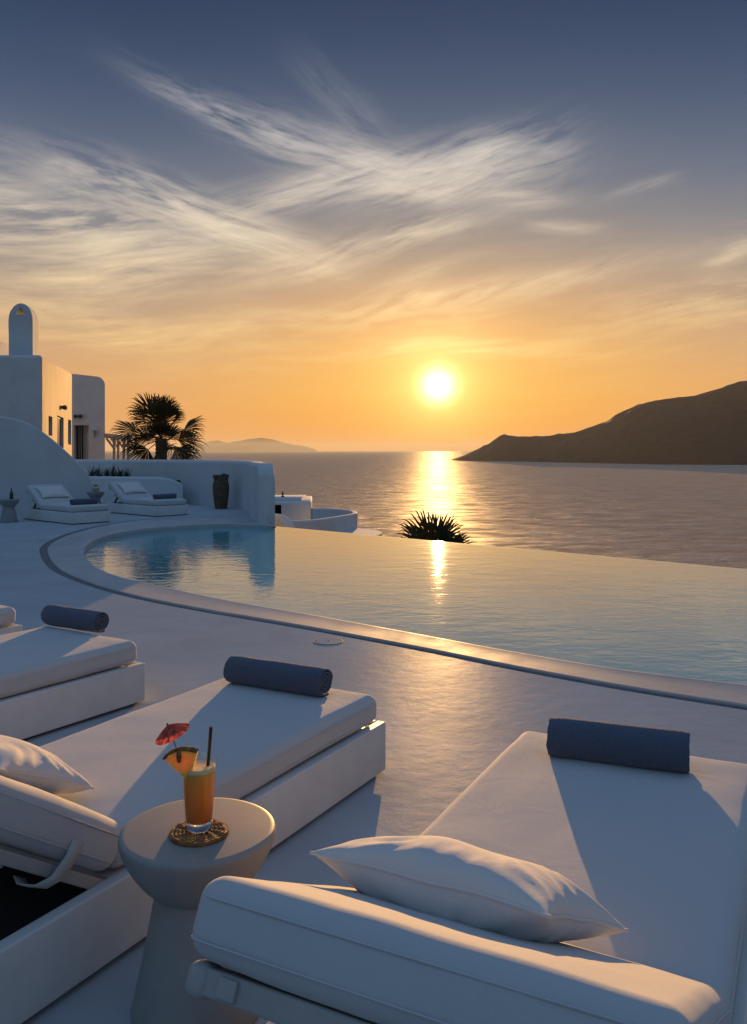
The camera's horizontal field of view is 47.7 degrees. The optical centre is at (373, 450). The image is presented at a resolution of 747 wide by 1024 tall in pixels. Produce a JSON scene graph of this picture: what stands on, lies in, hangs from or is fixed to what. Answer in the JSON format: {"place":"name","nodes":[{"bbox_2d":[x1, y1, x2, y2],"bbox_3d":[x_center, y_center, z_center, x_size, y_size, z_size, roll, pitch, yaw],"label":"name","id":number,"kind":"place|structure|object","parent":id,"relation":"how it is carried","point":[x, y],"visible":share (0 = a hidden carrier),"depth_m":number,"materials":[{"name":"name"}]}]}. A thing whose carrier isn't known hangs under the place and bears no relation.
{"place":"outdoors","nodes":[
{"label":"outdoors","id":0,"kind":"place"},
{"bbox_2d":[0,416,103,514],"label":"curved wall","id":1,"kind":"structure","parent":0,"point":[30,454],"depth_m":19.41,"materials":[{"name":"paint"}]},
{"bbox_2d":[182,438,316,450],"bbox_3d":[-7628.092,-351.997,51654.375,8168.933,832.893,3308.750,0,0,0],"label":"island","id":2,"kind":"structure","parent":0,"point":[260,444],"depth_m":50547.50,"materials":[{"name":"orange stone"}]},
{"bbox_2d":[0,504,746,1023],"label":"terrace floor","id":3,"kind":"structure","parent":0,"point":[454,728],"depth_m":4.83,"materials":[{"name":"white concrete"}]},
{"bbox_2d":[0,498,19,522],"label":"side table","id":4,"kind":"object","parent":3,"relation":"on","point":[8,515],"visible":0.99,"depth_m":16.94,"materials":[{"name":"grey stone"}]},
{"bbox_2d":[9,488,12,498],"bbox_3d":[-7.312,0.875,17.044,0.076,0.217,0.076,0,0,0],"label":"bottle","id":5,"kind":"object","parent":4,"relation":"on","point":[11,494],"visible":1,"depth_m":17.02,"materials":[{"name":"green glass"}]},
{"bbox_2d":[0,605,21,634],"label":"sun lounger","id":6,"kind":"object","parent":3,"relation":"on","point":[7,620],"visible":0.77,"depth_m":5.82,"materials":[{"name":"white fabric"}]},
{"bbox_2d":[22,484,110,524],"bbox_3d":[-6.362,1.087,17.426,2.095,0.722,0.850,0,0,42],"label":"sun lounger","id":7,"kind":"object","parent":3,"relation":"on","point":[58,510],"visible":0.85,"depth_m":16.95,"materials":[{"name":"white fabric"}]},
{"bbox_2d":[35,486,69,497],"bbox_3d":[-6.763,0.875,17.787,0.606,0.124,0.407,0,32,-48],"label":"pillow","id":8,"kind":"object","parent":7,"relation":"on","point":[51,491],"visible":1,"depth_m":17.71,"materials":[{"name":"fabric"}]},
{"bbox_2d":[70,498,97,504],"bbox_3d":[-5.805,1.031,16.925,0.120,0.127,0.564,0,0,42],"label":"rolled towel","id":9,"kind":"object","parent":7,"relation":"on","point":[83,501],"visible":1,"depth_m":16.87,"materials":[{"name":"blue fabric"}]},
{"bbox_2d":[0,626,144,739],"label":"sun lounger","id":10,"kind":"object","parent":3,"relation":"on","point":[53,678],"visible":1,"depth_m":4.49,"materials":[{"name":"white fabric"}]},
{"bbox_2d":[41,605,108,632],"bbox_3d":[-1.824,1.027,5.152,0.472,0.133,0.128,0,0,30],"label":"rolled towel","id":11,"kind":"object","parent":10,"relation":"on","point":[95,621],"visible":1,"depth_m":5.08,"materials":[{"name":"blue fabric"}]},
{"bbox_2d":[87,491,103,503],"bbox_3d":[-6.620,1.217,20.100,0.402,0.466,0.402,0,0,0],"label":"side table","id":12,"kind":"object","parent":3,"relation":"on","point":[98,495],"visible":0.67,"depth_m":19.97,"materials":[{"name":"grey stone"}]},
{"bbox_2d":[92,485,98,491],"bbox_3d":[-6.610,0.900,20.080,0.170,0.168,0.170,0,0,0],"label":"lantern","id":13,"kind":"object","parent":12,"relation":"on","point":[95,488],"visible":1,"depth_m":20.02,"materials":[{"name":"clear glass"}]},
{"bbox_2d":[89,476,182,503],"bbox_3d":[-6.260,1.080,22.488,2.684,0.780,1.146,0,0,16],"label":"planter","id":14,"kind":"object","parent":3,"relation":"on","point":[152,486],"visible":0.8,"depth_m":21.98,"materials":[{"name":"paint"}]},
{"bbox_2d":[87,463,100,475],"bbox_3d":[-7.600,0.559,22.622,0.621,0.455,0.580,0,0,0],"label":"spiky plant","id":15,"kind":"object","parent":14,"relation":"in","point":[94,473],"visible":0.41,"depth_m":22.59,"materials":[{"name":"green plant"}]},
{"bbox_2d":[91,465,105,475],"bbox_3d":[-7.397,0.572,22.630,0.733,0.429,0.521,0,0,-14],"label":"spiky plant","id":16,"kind":"object","parent":14,"relation":"on","point":[97,472],"visible":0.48,"depth_m":22.53,"materials":[{"name":"green plant"}]},
{"bbox_2d":[97,467,110,475],"bbox_3d":[-7.205,0.591,22.558,0.640,0.391,0.464,0,0,-11],"label":"spiky plant","id":17,"kind":"object","parent":14,"relation":"on","point":[106,473],"visible":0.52,"depth_m":22.50,"materials":[{"name":"green plant"}]},
{"bbox_2d":[107,464,118,475],"bbox_3d":[-6.881,0.554,22.594,0.667,0.463,0.589,0,0,0],"label":"spiky plant","id":18,"kind":"object","parent":14,"relation":"on","point":[113,472],"visible":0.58,"depth_m":22.48,"materials":[{"name":"green plant"}]},
{"bbox_2d":[115,466,127,476],"bbox_3d":[-6.672,0.565,22.496,0.587,0.442,0.544,0,0,0],"label":"spiky plant","id":19,"kind":"object","parent":14,"relation":"on","point":[121,472],"visible":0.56,"depth_m":22.39,"materials":[{"name":"green plant"}]},
{"bbox_2d":[118,467,132,476],"bbox_3d":[-6.554,0.592,22.432,0.607,0.390,0.529,0,0,-38],"label":"spiky plant","id":20,"kind":"object","parent":14,"relation":"on","point":[126,474],"visible":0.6,"depth_m":22.45,"materials":[{"name":"green plant"}]},
{"bbox_2d":[105,481,188,516],"bbox_3d":[-5.224,1.087,19.333,2.095,0.722,0.850,0,0,41],"label":"sun lounger","id":21,"kind":"object","parent":3,"relation":"on","point":[144,503],"visible":0.86,"depth_m":18.89,"materials":[{"name":"white fabric"}]},
{"bbox_2d":[117,483,146,492],"bbox_3d":[-5.631,0.875,19.686,0.606,0.124,0.407,0,32,-49],"label":"pillow","id":22,"kind":"object","parent":21,"relation":"on","point":[132,487],"visible":1,"depth_m":19.61,"materials":[{"name":"fabric"}]},
{"bbox_2d":[153,493,176,499],"bbox_3d":[-4.658,1.031,18.841,0.120,0.127,0.564,0,0,41],"label":"rolled towel","id":23,"kind":"object","parent":21,"relation":"on","point":[166,496],"visible":1,"depth_m":18.79,"materials":[{"name":"blue fabric"}]},
{"bbox_2d":[75,459,274,526],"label":"terrace wall","id":24,"kind":"structure","parent":3,"relation":"on","point":[252,488],"depth_m":22.24,"materials":[{"name":"paint"}]},
{"bbox_2d":[0,678,385,1023],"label":"sun lounger","id":25,"kind":"object","parent":3,"relation":"on","point":[76,902],"visible":0.89,"depth_m":2.79,"materials":[{"name":"white fabric"}]},
{"bbox_2d":[0,735,93,794],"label":"pillow","id":26,"kind":"object","parent":25,"relation":"on","point":[29,764],"visible":0.88,"depth_m":2.53,"materials":[{"name":"fabric"}]},
{"bbox_2d":[223,656,332,696],"bbox_3d":[-0.439,1.027,3.842,0.516,0.132,0.132,0,0,27],"label":"rolled towel","id":27,"kind":"object","parent":25,"relation":"on","point":[285,676],"visible":1,"depth_m":3.78,"materials":[{"name":"blue fabric"}]},
{"bbox_2d":[118,797,275,1023],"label":"side table","id":28,"kind":"object","parent":3,"relation":"on","point":[171,879],"visible":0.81,"depth_m":2.08,"materials":[{"name":"concrete"}]},
{"bbox_2d":[169,819,228,846],"bbox_3d":[-0.447,0.978,2.165,0.154,0.013,0.152,0,0,0],"label":"coaster","id":29,"kind":"object","parent":28,"relation":"on","point":[180,835],"visible":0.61,"depth_m":2.13,"materials":[{"name":"wicker"}]},
{"bbox_2d":[155,723,216,832],"bbox_3d":[-0.481,0.834,2.162,0.157,0.273,0.096,0,0,0],"label":"cocktail","id":30,"kind":"object","parent":29,"relation":"on","point":[199,782],"visible":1,"depth_m":2.13,"materials":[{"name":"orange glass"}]},
{"bbox_2d":[212,473,229,508],"bbox_3d":[-3.786,1.009,20.944,0.430,0.882,0.430,0,0,0],"label":"terracotta jar","id":31,"kind":"object","parent":3,"relation":"on","point":[220,488],"visible":1,"depth_m":20.79,"materials":[{"name":"brown ceramic"}]},
{"bbox_2d":[314,638,342,644],"bbox_3d":[-0.342,1.447,6.403,0.222,0.006,0.222,0,0,0],"label":"skimmer lid","id":32,"kind":"object","parent":3,"relation":"on","point":[327,641],"visible":1,"depth_m":6.38,"materials":[{"name":"white plastic"}]},
{"bbox_2d":[39,517,746,709],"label":"swimming pool","id":33,"kind":"structure","parent":3,"relation":"in","point":[64,556],"depth_m":6.97,"materials":[{"name":"concrete"}]},
{"bbox_2d":[85,526,746,684],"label":"pool water","id":34,"kind":"structure","parent":33,"relation":"in","point":[669,618],"depth_m":9.25,"materials":[{"name":"blue liquid"}]},
{"bbox_2d":[185,731,746,1023],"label":"sun lounger","id":35,"kind":"object","parent":3,"relation":"on","point":[654,861],"visible":0.92,"depth_m":1.59,"materials":[{"name":"white fabric"}]},
{"bbox_2d":[309,836,628,942],"bbox_3d":[0.198,0.955,1.830,0.586,0.191,0.387,-7,-31,38],"label":"pillow","id":36,"kind":"object","parent":35,"relation":"on","point":[455,880],"visible":0.88,"depth_m":1.71,"materials":[{"name":"fabric"}]},
{"bbox_2d":[546,717,689,771],"bbox_3d":[0.849,1.023,2.935,0.472,0.139,0.140,0,0,21],"label":"rolled towel","id":37,"kind":"object","parent":35,"relation":"on","point":[645,747],"visible":1,"depth_m":2.88,"materials":[{"name":"blue fabric"}]},
{"bbox_2d":[0,0,746,450],"label":"sky","id":38,"kind":"structure","parent":0,"point":[320,225],"materials":[{"name":"orange"}]},
{"bbox_2d":[105,451,746,568],"bbox_3d":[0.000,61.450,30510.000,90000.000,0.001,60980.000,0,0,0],"label":"sea","id":39,"kind":"structure","parent":0,"point":[692,514],"depth_m":1076.59,"materials":[{"name":"liquid"}]},
{"bbox_2d":[451,381,746,464],"bbox_3d":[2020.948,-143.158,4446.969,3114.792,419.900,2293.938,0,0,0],"label":"headland","id":40,"kind":"structure","parent":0,"point":[708,428],"depth_m":3926.60,"materials":[{"name":"brown stone"}]},
{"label":"hillside","id":41,"kind":"structure","parent":0,"visible":0},
{"bbox_2d":[275,514,293,527],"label":"stair wall","id":42,"kind":"structure","parent":41,"relation":"on","point":[282,520],"depth_m":20.19,"materials":[{"name":"paint"}]},
{"bbox_2d":[275,491,311,520],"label":"house","id":43,"kind":"structure","parent":41,"relation":"on","point":[294,507],"depth_m":33.76,"materials":[{"name":"paint"}]},
{"bbox_2d":[344,528,381,535],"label":"terrace block","id":44,"kind":"structure","parent":41,"relation":"on","point":[367,532],"depth_m":28.76,"materials":[{"name":"paint"}]},
{"bbox_2d":[396,508,476,543],"bbox_3d":[1.582,4.860,21.502,2.252,6.783,1.902,0,0,26],"label":"fan palm","id":45,"kind":"object","parent":41,"relation":"on","point":[432,530],"visible":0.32,"depth_m":21.59,"materials":[{"name":"green plant"}]},
{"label":"lower terrace floor","id":46,"kind":"structure","parent":0,"visible":0},
{"bbox_2d":[291,508,357,531],"bbox_3d":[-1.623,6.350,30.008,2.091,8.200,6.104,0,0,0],"label":"parapet wall","id":47,"kind":"structure","parent":46,"relation":"on","point":[333,519],"depth_m":28.98,"materials":[{"name":"paint"}]},
{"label":"ground","id":48,"kind":"structure","parent":0,"visible":0},
{"bbox_2d":[0,303,104,458],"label":"white house","id":49,"kind":"structure","parent":48,"relation":"on","point":[63,409],"depth_m":37.77,"materials":[{"name":"paint"}]},
{"bbox_2d":[57,417,60,445],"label":"window","id":50,"kind":"structure","parent":49,"relation":"in","point":[58,418],"depth_m":43.94,"materials":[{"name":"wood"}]},
{"bbox_2d":[76,426,84,458],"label":"door","id":51,"kind":"structure","parent":49,"relation":"in","point":[80,430],"depth_m":56.01,"materials":[{"name":"brown wood"}]},
{"bbox_2d":[104,433,131,459],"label":"pergola","id":52,"kind":"object","parent":48,"relation":"on","point":[114,440],"visible":0.57,"depth_m":40.34,"materials":[{"name":"brown wood"}]},
{"bbox_2d":[109,393,206,459],"bbox_3d":[-7.529,-0.287,29.936,3.414,3.547,3.422,0,0,0],"label":"fan palm","id":53,"kind":"object","parent":48,"relation":"on","point":[161,411],"visible":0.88,"depth_m":29.79,"materials":[{"name":"green plant"}]}
]}

